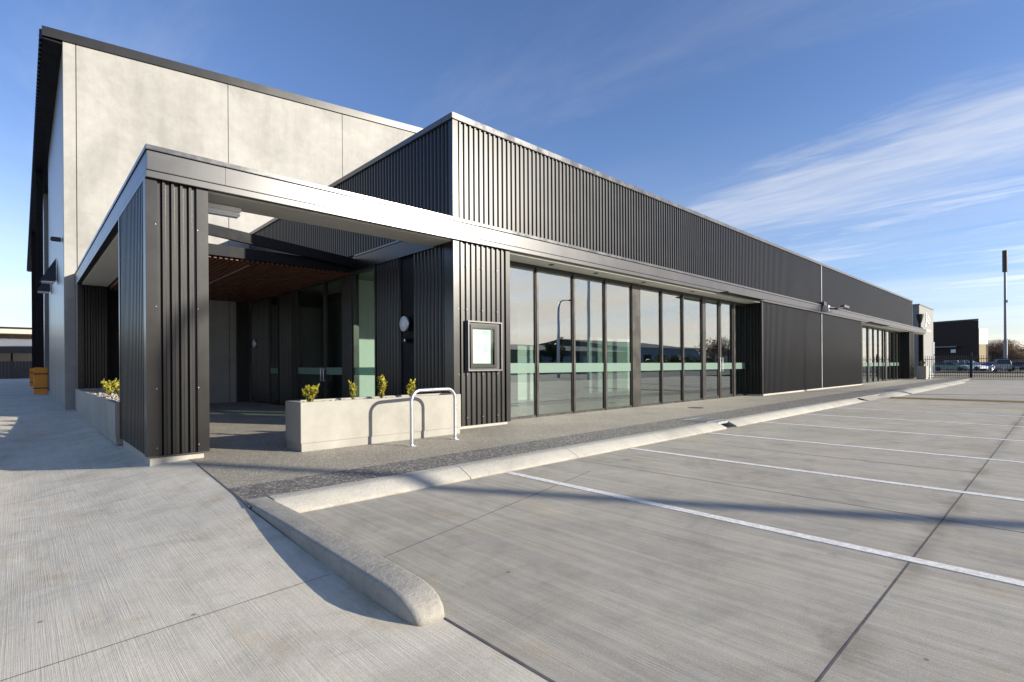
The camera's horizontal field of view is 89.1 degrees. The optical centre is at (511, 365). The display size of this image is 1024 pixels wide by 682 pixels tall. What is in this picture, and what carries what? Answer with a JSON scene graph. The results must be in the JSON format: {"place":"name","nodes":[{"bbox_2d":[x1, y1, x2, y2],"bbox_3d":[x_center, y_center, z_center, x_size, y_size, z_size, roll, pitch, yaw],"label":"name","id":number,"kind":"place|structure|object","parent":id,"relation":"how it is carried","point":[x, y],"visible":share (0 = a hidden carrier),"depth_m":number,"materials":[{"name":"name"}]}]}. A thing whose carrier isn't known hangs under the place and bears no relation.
{"place":"outdoors","nodes":[
{"label":"outdoors","id":0,"kind":"place"},
{"bbox_2d":[0,378,548,681],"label":"driveway","id":1,"kind":"structure","parent":0,"point":[108,561],"depth_m":2.96,"materials":[{"name":"concrete"}]},
{"bbox_2d":[0,361,31,378],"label":"timber fence","id":2,"kind":"object","parent":1,"relation":"on","point":[7,369],"visible":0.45,"depth_m":62.90,"materials":[{"name":"paint"}]},
{"bbox_2d":[0,327,31,367],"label":"carport shed","id":3,"kind":"structure","parent":1,"relation":"on","point":[15,344],"depth_m":67.94,"materials":[{"name":"beige metal"}]},
{"bbox_2d":[1,574,328,680],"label":"slab joint","id":4,"kind":"object","parent":1,"relation":"on","point":[156,630],"visible":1,"depth_m":2.46,"materials":[{"name":"grey concrete"}]},
{"bbox_2d":[197,464,249,508],"bbox_3d":[-2.951,1.178,5.243,0.011,0.024,2.456,0,0,-40],"label":"slab joint","id":5,"kind":"object","parent":1,"relation":"on","point":[243,502],"visible":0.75,"depth_m":4.86,"materials":[{"name":"grey concrete"}]},
{"bbox_2d":[244,497,444,626],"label":"kerb","id":6,"kind":"structure","parent":1,"relation":"on","point":[399,592],"depth_m":2.98,"materials":[{"name":"concrete"}]},
{"bbox_2d":[0,0,1023,349],"label":"sky","id":7,"kind":"structure","parent":0,"point":[880,143],"materials":[{"name":"blue"}]},
{"bbox_2d":[122,377,953,487],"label":"footpath","id":8,"kind":"structure","parent":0,"point":[248,443],"depth_m":8.62,"materials":[{"name":"grey concrete"}]},
{"bbox_2d":[75,388,122,444],"bbox_3d":[-8.595,0.906,11.063,0.580,0.640,8.000,0,0,-43],"label":"concrete planter","id":9,"kind":"object","parent":8,"relation":"on","point":[97,409],"visible":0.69,"depth_m":9.67,"materials":[{"name":"concrete"}]},
{"bbox_2d":[100,379,115,395],"bbox_3d":[-8.357,0.457,10.793,0.277,0.400,0.256,0,0,-11],"label":"young shrub","id":10,"kind":"object","parent":9,"relation":"on","point":[110,390],"visible":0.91,"depth_m":10.76,"materials":[{"name":"yellow plant"}]},
{"bbox_2d":[112,378,118,395],"bbox_3d":[-7.556,0.438,10.040,0.269,0.427,0.257,0,0,-43],"label":"young shrub","id":11,"kind":"object","parent":9,"relation":"on","point":[115,387],"visible":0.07,"depth_m":10.03,"materials":[{"name":"yellow plant"}]},
{"bbox_2d":[114,382,118,394],"bbox_3d":[-6.982,0.448,9.350,0.262,0.400,0.250,0,0,-43],"label":"young shrub","id":12,"kind":"object","parent":9,"relation":"on","point":[116,385],"visible":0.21,"depth_m":9.27,"materials":[{"name":"yellow plant"}]},
{"bbox_2d":[285,393,460,451],"bbox_3d":[-2.053,0.826,8.161,2.720,0.675,0.560,0,0,-43],"label":"concrete planter","id":13,"kind":"object","parent":8,"relation":"on","point":[321,424],"visible":0.98,"depth_m":7.70,"materials":[{"name":"concrete"}]},
{"bbox_2d":[302,384,319,401],"bbox_3d":[-2.843,0.409,7.358,0.207,0.325,0.219,0,0,27],"label":"young shrub","id":14,"kind":"object","parent":13,"relation":"in","point":[309,391],"visible":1,"depth_m":7.33,"materials":[{"name":"yellow plant"}]},
{"bbox_2d":[348,380,357,398],"bbox_3d":[-2.400,0.388,7.838,0.130,0.359,0.126,0,0,-4],"label":"young shrub","id":15,"kind":"object","parent":13,"relation":"in","point":[352,389],"visible":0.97,"depth_m":7.82,"materials":[{"name":"yellow plant"}]},
{"bbox_2d":[377,374,387,397],"bbox_3d":[-2.038,0.347,8.177,0.170,0.434,0.162,0,0,-43],"label":"young shrub","id":16,"kind":"object","parent":13,"relation":"on","point":[381,387],"visible":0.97,"depth_m":8.16,"materials":[{"name":"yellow plant"}]},
{"bbox_2d":[406,379,415,395],"bbox_3d":[-1.665,0.382,8.565,0.170,0.361,0.181,0,0,-43],"label":"young shrub","id":17,"kind":"object","parent":13,"relation":"in","point":[411,387],"visible":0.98,"depth_m":8.55,"materials":[{"name":"yellow plant"}]},
{"bbox_2d":[406,387,459,446],"bbox_3d":[-1.179,0.745,7.876,0.150,0.825,1.020,0,0,40],"label":"bike rack","id":18,"kind":"object","parent":8,"relation":"on","point":[416,391],"visible":1,"depth_m":7.85,"materials":[{"name":"metal"}]},
{"bbox_2d":[916,366,928,378],"bbox_3d":[29.658,0.481,37.608,0.950,0.950,0.550,0,0,-43],"label":"concrete planter","id":19,"kind":"object","parent":8,"relation":"on","point":[921,372],"visible":0.93,"depth_m":37.30,"materials":[{"name":"concrete"}]},
{"bbox_2d":[228,377,974,509],"bbox_3d":[16.567,1.240,22.944,52.830,0.404,1.265,0,0,-44],"label":"footpath border","id":20,"kind":"object","parent":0,"point":[253,491],"visible":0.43,"depth_m":7.12,"materials":[{"name":"grey concrete"}]},
{"bbox_2d":[300,379,1023,681],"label":"car park","id":21,"kind":"structure","parent":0,"point":[558,583],"depth_m":3.51,"materials":[{"name":"concrete"}]},
{"bbox_2d":[385,471,589,556],"bbox_3d":[0.028,1.251,4.760,0.006,0.006,3.337,0,0,33],"label":"slab joint","id":22,"kind":"object","parent":21,"relation":"on","point":[474,519],"visible":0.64,"depth_m":4.18,"materials":[{"name":"grey concrete"}]},
{"bbox_2d":[445,619,554,681],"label":"slab joint","id":23,"kind":"object","parent":21,"relation":"on","point":[504,653],"visible":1,"depth_m":2.27,"materials":[{"name":"grey concrete"}]},
{"bbox_2d":[646,422,726,441],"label":"kerb","id":24,"kind":"structure","parent":21,"relation":"on","point":[680,432],"depth_m":9.30,"materials":[{"name":"concrete"}]},
{"bbox_2d":[682,418,733,427],"bbox_3d":[4.035,1.165,10.627,0.700,0.114,0.840,0,0,-43],"label":"kerb drain","id":25,"kind":"object","parent":21,"relation":"on","point":[720,421],"visible":0.91,"depth_m":10.59,"materials":[{"name":"black metal"}]},
{"bbox_2d":[722,411,786,426],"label":"kerb","id":26,"kind":"structure","parent":21,"relation":"on","point":[751,419],"depth_m":11.27,"materials":[{"name":"concrete"}]},
{"bbox_2d":[507,472,1023,586],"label":"parking line","id":27,"kind":"object","parent":21,"relation":"on","point":[909,558],"visible":1,"depth_m":3.74,"materials":[{"name":"white paint"}]},
{"bbox_2d":[581,460,1023,532],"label":"slab joint","id":28,"kind":"object","parent":21,"relation":"on","point":[820,499],"visible":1,"depth_m":4.76,"materials":[{"name":"grey concrete"}]},
{"bbox_2d":[629,448,1023,500],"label":"parking line","id":29,"kind":"object","parent":21,"relation":"on","point":[957,491],"visible":1,"depth_m":5.70,"materials":[{"name":"white paint"}]},
{"bbox_2d":[679,440,974,472],"bbox_3d":[3.990,1.225,7.293,0.006,0.006,3.750,0,0,-43],"label":"slab joint","id":30,"kind":"object","parent":21,"relation":"on","point":[835,457],"visible":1,"depth_m":6.94,"materials":[{"name":"grey concrete"}]},
{"bbox_2d":[825,399,864,406],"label":"kerb","id":31,"kind":"structure","parent":21,"relation":"on","point":[839,403],"depth_m":15.93,"materials":[{"name":"concrete"}]},
{"bbox_2d":[710,432,1023,462],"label":"parking line","id":32,"kind":"object","parent":21,"relation":"on","point":[876,448],"visible":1,"depth_m":7.56,"materials":[{"name":"white paint"}]},
{"bbox_2d":[859,395,883,400],"bbox_3d":[12.667,1.115,18.352,2.200,0.100,0.340,0,0,-43],"label":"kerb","id":33,"kind":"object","parent":21,"relation":"on","point":[871,397],"visible":1,"depth_m":18.30,"materials":[{"name":"concrete"}]},
{"bbox_2d":[762,422,1023,441],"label":"parking line","id":34,"kind":"object","parent":21,"relation":"on","point":[899,432],"visible":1,"depth_m":9.38,"materials":[{"name":"white paint"}]},
{"bbox_2d":[877,389,923,397],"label":"kerb","id":35,"kind":"structure","parent":21,"relation":"on","point":[902,392],"depth_m":20.63,"materials":[{"name":"concrete"}]},
{"bbox_2d":[807,414,1023,426],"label":"parking line","id":36,"kind":"object","parent":21,"relation":"on","point":[919,420],"visible":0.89,"depth_m":11.33,"materials":[{"name":"white paint"}]},
{"bbox_2d":[816,417,1021,681],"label":"slab joint","id":37,"kind":"object","parent":21,"relation":"on","point":[859,627],"depth_m":2.83,"materials":[{"name":"grey concrete"}]},
{"bbox_2d":[908,384,947,390],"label":"kerb","id":38,"kind":"structure","parent":21,"relation":"on","point":[930,387],"depth_m":25.31,"materials":[{"name":"concrete"}]},
{"bbox_2d":[849,408,1023,416],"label":"parking line","id":39,"kind":"object","parent":21,"relation":"on","point":[938,412],"visible":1,"depth_m":13.14,"materials":[{"name":"white paint"}]},
{"bbox_2d":[882,403,1013,408],"bbox_3d":[13.239,1.163,14.465,0.140,0.008,4.904,0,0,-42],"label":"parking line","id":40,"kind":"object","parent":21,"relation":"on","point":[953,406],"visible":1,"depth_m":14.93,"materials":[{"name":"white paint"}]},
{"bbox_2d":[888,398,1013,402],"bbox_3d":[15.207,1.151,16.664,0.170,0.008,5.402,0,0,-43],"label":"parking line","id":41,"kind":"object","parent":21,"relation":"on","point":[954,400],"visible":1,"depth_m":17.31,"materials":[{"name":"white paint"}]},
{"bbox_2d":[938,381,965,385],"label":"kerb","id":42,"kind":"structure","parent":21,"relation":"on","point":[951,383],"depth_m":30.34,"materials":[{"name":"concrete"}]},
{"bbox_2d":[890,397,1023,402],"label":"speed hump","id":43,"kind":"object","parent":21,"relation":"on","point":[1014,401],"visible":0.92,"depth_m":17.31,"materials":[{"name":"rubber"}]},
{"bbox_2d":[863,304,934,376],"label":"grey office building","id":44,"kind":"structure","parent":0,"point":[927,325],"depth_m":47.80,"materials":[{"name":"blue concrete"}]},
{"bbox_2d":[932,342,934,353],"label":"window","id":45,"kind":"structure","parent":44,"relation":"in","point":[933,343],"depth_m":50.16,"materials":[{"name":"white glass"}]},
{"bbox_2d":[933,319,978,361],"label":"dark hall","id":46,"kind":"structure","parent":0,"point":[953,339],"depth_m":107.63,"materials":[{"name":"brown metal"}]},
{"bbox_2d":[933,373,1023,378],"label":"verge","id":47,"kind":"structure","parent":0,"point":[984,375],"depth_m":59.13,"materials":[{"name":"grey plant"}]},
{"bbox_2d":[924,353,970,377],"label":"metal fence","id":48,"kind":"object","parent":47,"relation":"on","point":[969,364],"visible":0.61,"depth_m":42.12,"materials":[{"name":"black metal"}]},
{"bbox_2d":[971,353,1023,377],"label":"metal fence","id":49,"kind":"object","parent":47,"relation":"on","point":[1007,358],"visible":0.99,"depth_m":40.08,"materials":[{"name":"black metal"}]},
{"bbox_2d":[935,369,1023,372],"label":"car park","id":50,"kind":"structure","parent":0,"point":[964,371],"depth_m":78.37,"materials":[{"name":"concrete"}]},
{"bbox_2d":[934,362,967,370],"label":"parked car","id":51,"kind":"object","parent":50,"relation":"on","point":[939,366],"visible":0.73,"depth_m":83.51,"materials":[{"name":"paint"}]},
{"bbox_2d":[943,360,964,369],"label":"parked car","id":52,"kind":"object","parent":50,"relation":"on","point":[954,361],"visible":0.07,"depth_m":95.50,"materials":[{"name":"paint"}]},
{"bbox_2d":[956,362,987,370],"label":"parked car","id":53,"kind":"object","parent":50,"relation":"on","point":[978,365],"visible":0.55,"depth_m":84.87,"materials":[{"name":"white paint"}]},
{"bbox_2d":[979,328,987,361],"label":"sign","id":54,"kind":"object","parent":50,"relation":"on","point":[983,342],"visible":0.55,"depth_m":106.49,"materials":[{"name":"grey"}]},
{"bbox_2d":[980,362,1002,370],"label":"parked car","id":55,"kind":"object","parent":50,"relation":"on","point":[990,365],"visible":0.38,"depth_m":87.42,"materials":[{"name":"paint"}]},
{"bbox_2d":[988,343,999,359],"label":"bare tree","id":56,"kind":"object","parent":50,"relation":"on","point":[989,353],"visible":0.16,"depth_m":123.94,"materials":[{"name":"brown plant"}]},
{"bbox_2d":[988,342,1009,360],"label":"bare tree","id":57,"kind":"object","parent":50,"relation":"on","point":[993,350],"visible":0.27,"depth_m":128.97,"materials":[{"name":"brown plant"}]},
{"bbox_2d":[988,338,1014,357],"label":"bare tree","id":58,"kind":"object","parent":50,"relation":"on","point":[998,353],"visible":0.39,"depth_m":127.91,"materials":[{"name":"brown plant"}]},
{"bbox_2d":[994,359,1011,371],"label":"parked car","id":59,"kind":"object","parent":50,"relation":"on","point":[1009,368],"visible":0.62,"depth_m":74.42,"materials":[{"name":"paint"}]},
{"bbox_2d":[1002,250,1007,370],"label":"tall mast","id":60,"kind":"object","parent":50,"relation":"on","point":[1005,270],"visible":0.93,"depth_m":83.85,"materials":[{"name":"metal"}]},
{"bbox_2d":[999,340,1023,361],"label":"bare tree","id":61,"kind":"object","parent":50,"relation":"on","point":[1011,351],"visible":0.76,"depth_m":121.99,"materials":[{"name":"brown plant"}]},
{"bbox_2d":[1013,361,1023,370],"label":"parked car","id":62,"kind":"object","parent":50,"relation":"on","point":[1015,365],"visible":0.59,"depth_m":83.27,"materials":[{"name":"black paint"}]},
{"bbox_2d":[988,340,1014,361],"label":"brown building","id":63,"kind":"structure","parent":0,"point":[992,341],"depth_m":161.22,"materials":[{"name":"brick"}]},
{"label":"ground","id":64,"kind":"structure","parent":0,"visible":0},
{"bbox_2d":[27,25,636,409],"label":"concrete warehouse","id":65,"kind":"structure","parent":64,"relation":"on","point":[105,112],"depth_m":16.98,"materials":[{"name":"grey concrete"}]},
{"bbox_2d":[29,368,32,385],"bbox_3d":[-31.879,0.799,34.755,0.490,1.320,0.530,0,0,-43],"label":"column guard","id":66,"kind":"object","parent":65,"relation":"attached to","point":[31,376],"visible":0.29,"depth_m":34.46,"materials":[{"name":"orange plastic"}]},
{"bbox_2d":[33,367,47,393],"bbox_3d":[-21.727,0.732,23.986,0.490,1.320,0.530,0,0,-43],"label":"column guard","id":67,"kind":"object","parent":65,"relation":"attached to","point":[40,380],"visible":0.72,"depth_m":23.79,"materials":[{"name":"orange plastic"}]},
{"bbox_2d":[36,283,49,293],"bbox_3d":[-18.893,-3.356,20.966,0.420,0.840,0.600,0,0,-43],"label":"wall floodlight","id":68,"kind":"object","parent":65,"relation":"attached to","point":[43,288],"depth_m":20.82,"materials":[{"name":"black metal"}]},
{"bbox_2d":[39,259,55,283],"bbox_3d":[-15.462,-3.179,17.327,0.420,0.840,0.600,0,0,-43],"label":"wall floodlight","id":69,"kind":"object","parent":65,"relation":"attached to","point":[48,276],"depth_m":17.22,"materials":[{"name":"black metal"}]},
{"bbox_2d":[50,236,60,241],"bbox_3d":[-13.404,-3.722,15.286,0.240,0.120,0.120,0,0,-43],"label":"wall camera","id":70,"kind":"object","parent":65,"relation":"attached to","point":[56,239],"depth_m":15.26,"materials":[{"name":"black metal"}]},
{"bbox_2d":[269,465,469,512],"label":"kerb","id":71,"kind":"structure","parent":64,"relation":"on","point":[302,501],"depth_m":5.03,"materials":[{"name":"concrete"}]},
{"bbox_2d":[74,112,925,465],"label":"office building","id":72,"kind":"structure","parent":64,"relation":"on","point":[588,288],"depth_m":12.14,"materials":[{"name":"metal"}]},
{"bbox_2d":[208,202,240,218],"bbox_3d":[-4.059,-2.176,7.264,0.480,0.145,0.160,0,0,-43],"label":"batten light","id":73,"kind":"object","parent":72,"relation":"attached to","point":[223,210],"visible":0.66,"depth_m":7.23,"materials":[{"name":"white paint"}]},
{"bbox_2d":[252,339,256,347],"bbox_3d":[-8.611,-0.744,17.380,0.080,0.320,0.320,0,0,-43],"label":"wall light","id":74,"kind":"object","parent":72,"relation":"attached to","point":[254,343],"visible":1,"depth_m":17.31,"materials":[{"name":"metal"}]},
{"bbox_2d":[269,295,279,404],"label":"window","id":75,"kind":"structure","parent":72,"relation":"in","point":[271,370],"depth_m":16.39,"materials":[{"name":"metal"}]},
{"bbox_2d":[296,282,324,399],"bbox_3d":[-5.476,-0.514,14.108,0.150,3.400,1.860,0,0,-43],"label":"door","id":76,"kind":"structure","parent":72,"relation":"in","point":[299,370],"depth_m":14.75,"materials":[{"name":"metal"}]},
{"bbox_2d":[323,277,341,398],"bbox_3d":[-4.472,-0.521,13.042,0.150,3.400,1.070,0,0,-43],"label":"door","id":77,"kind":"structure","parent":72,"relation":"in","point":[327,371],"depth_m":13.41,"materials":[{"name":"metal"}]},
{"bbox_2d":[352,265,376,396],"bbox_3d":[-3.352,-0.528,11.906,0.080,3.400,1.080,0,0,-43],"label":"window","id":78,"kind":"structure","parent":72,"relation":"in","point":[356,370],"depth_m":12.04,"materials":[{"name":"metal"}]},
{"bbox_2d":[400,316,409,331],"bbox_3d":[-2.198,-0.856,10.577,0.080,0.320,0.320,0,0,-43],"label":"wall light","id":79,"kind":"object","parent":72,"relation":"attached to","point":[404,323],"visible":1,"depth_m":10.52,"materials":[{"name":"metal"}]},
{"bbox_2d":[402,338,407,342],"bbox_3d":[-2.180,-0.516,10.592,0.056,0.100,0.180,0,0,-43],"label":"intercom","id":80,"kind":"object","parent":72,"relation":"attached to","point":[404,340],"visible":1,"depth_m":10.54,"materials":[{"name":"paint"}]},
{"bbox_2d":[465,320,502,370],"bbox_3d":[-0.529,-0.372,9.845,0.840,0.930,0.110,0,0,-43],"label":"notice case","id":81,"kind":"object","parent":72,"relation":"attached to","point":[483,344],"visible":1,"depth_m":9.80,"materials":[{"name":"metal"}]},
{"bbox_2d":[510,263,536,418],"bbox_3d":[0.046,-0.530,11.246,1.300,3.360,0.061,0,0,-43],"label":"window","id":82,"kind":"structure","parent":72,"relation":"in","point":[515,367],"depth_m":11.66,"materials":[{"name":"metal"}]},
{"bbox_2d":[538,268,572,415],"bbox_3d":[1.010,-0.537,12.155,1.210,3.360,0.061,0,0,-43],"label":"window","id":83,"kind":"structure","parent":72,"relation":"in","point":[543,367],"depth_m":12.41,"materials":[{"name":"metal"}]},
{"bbox_2d":[575,274,604,411],"bbox_3d":[1.934,-0.543,13.026,1.190,3.360,0.061,0,0,-43],"label":"window","id":84,"kind":"structure","parent":72,"relation":"in","point":[580,367],"depth_m":13.32,"materials":[{"name":"metal"}]},
{"bbox_2d":[607,280,631,408],"bbox_3d":[2.840,-0.549,13.880,1.160,3.360,0.061,0,0,-43],"label":"window","id":85,"kind":"structure","parent":72,"relation":"in","point":[610,366],"depth_m":14.23,"materials":[{"name":"metal"}]},
{"bbox_2d":[640,286,661,405],"bbox_3d":[3.957,-0.556,14.933,1.110,3.360,0.061,0,0,-43],"label":"window","id":86,"kind":"structure","parent":72,"relation":"in","point":[644,366],"depth_m":15.26,"materials":[{"name":"metal"}]},
{"bbox_2d":[663,290,682,402],"bbox_3d":[4.837,-0.562,15.763,1.170,3.360,0.061,0,0,-43],"label":"window","id":87,"kind":"structure","parent":72,"relation":"in","point":[666,366],"depth_m":16.13,"materials":[{"name":"metal"}]},
{"bbox_2d":[684,294,701,400],"bbox_3d":[5.754,-0.568,16.627,1.210,3.360,0.061,0,0,-43],"label":"window","id":88,"kind":"structure","parent":72,"relation":"in","point":[687,366],"depth_m":17.00,"materials":[{"name":"metal"}]},
{"bbox_2d":[706,298,720,398],"bbox_3d":[6.742,-0.574,17.511,1.000,3.360,0.130,0,0,-43],"label":"door","id":89,"kind":"structure","parent":72,"relation":"in","point":[708,365],"depth_m":17.82,"materials":[{"name":"metal"}]},
{"bbox_2d":[721,301,732,396],"bbox_3d":[7.553,-0.579,18.276,0.970,3.360,0.130,0,0,-43],"label":"door","id":90,"kind":"structure","parent":72,"relation":"in","point":[724,365],"depth_m":18.58,"materials":[{"name":"metal"}]},
{"bbox_2d":[735,303,745,395],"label":"window","id":91,"kind":"structure","parent":72,"relation":"in","point":[738,365],"depth_m":19.36,"materials":[{"name":"metal"}]},
{"bbox_2d":[822,301,848,311],"bbox_3d":[14.854,-2.687,23.892,1.900,0.440,0.629,0,0,-43],"label":"security camera","id":92,"kind":"object","parent":72,"relation":"attached to","point":[826,308],"visible":1,"depth_m":23.45,"materials":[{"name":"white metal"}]},
{"bbox_2d":[862,326,867,382],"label":"window","id":93,"kind":"structure","parent":72,"relation":"in","point":[864,364],"depth_m":31.35,"materials":[{"name":"metal"}]},
{"bbox_2d":[869,327,873,381],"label":"window","id":94,"kind":"structure","parent":72,"relation":"in","point":[870,364],"depth_m":32.33,"materials":[{"name":"metal"}]},
{"bbox_2d":[874,328,878,381],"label":"window","id":95,"kind":"structure","parent":72,"relation":"in","point":[875,364],"depth_m":33.11,"materials":[{"name":"metal"}]},
{"bbox_2d":[879,329,882,380],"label":"window","id":96,"kind":"structure","parent":72,"relation":"in","point":[880,330],"depth_m":33.68,"materials":[{"name":"glass"}]},
{"bbox_2d":[883,330,884,380],"bbox_3d":[24.465,-0.690,34.266,0.580,3.360,0.061,0,0,-43],"label":"door","id":97,"kind":"structure","parent":72,"relation":"in","point":[883,330],"depth_m":34.40,"materials":[{"name":"metal"}]},
{"bbox_2d":[887,331,889,379],"bbox_3d":[25.300,-0.696,35.006,0.950,3.360,0.130,0,0,-43],"label":"door","id":98,"kind":"structure","parent":72,"relation":"in","point":[888,332],"depth_m":35.19,"materials":[{"name":"glass"}]},
{"bbox_2d":[890,331,893,379],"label":"window","id":99,"kind":"structure","parent":72,"relation":"in","point":[891,332],"depth_m":35.98,"materials":[{"name":"glass"}]},
{"bbox_2d":[894,332,896,379],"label":"window","id":100,"kind":"structure","parent":72,"relation":"in","point":[895,343],"depth_m":36.65,"materials":[{"name":"metal"}]},
{"bbox_2d":[897,332,899,378],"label":"window","id":101,"kind":"structure","parent":72,"relation":"in","point":[898,334],"depth_m":37.32,"materials":[{"name":"metal"}]},
{"bbox_2d":[916,314,923,328],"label":"roof vent","id":102,"kind":"object","parent":72,"relation":"on","point":[919,317],"visible":0.82,"depth_m":40.70,"materials":[{"name":"black metal"}]},
{"bbox_2d":[453,447,577,478],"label":"kerb","id":103,"kind":"structure","parent":64,"relation":"on","point":[488,467],"depth_m":6.37,"materials":[{"name":"concrete"}]},
{"bbox_2d":[561,433,661,457],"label":"kerb","id":104,"kind":"structure","parent":64,"relation":"on","point":[581,450],"depth_m":7.73,"materials":[{"name":"concrete"}]},
{"bbox_2d":[776,403,834,416],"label":"kerb","id":105,"kind":"structure","parent":64,"relation":"on","point":[789,412],"depth_m":13.53,"materials":[{"name":"concrete"}]}
]}

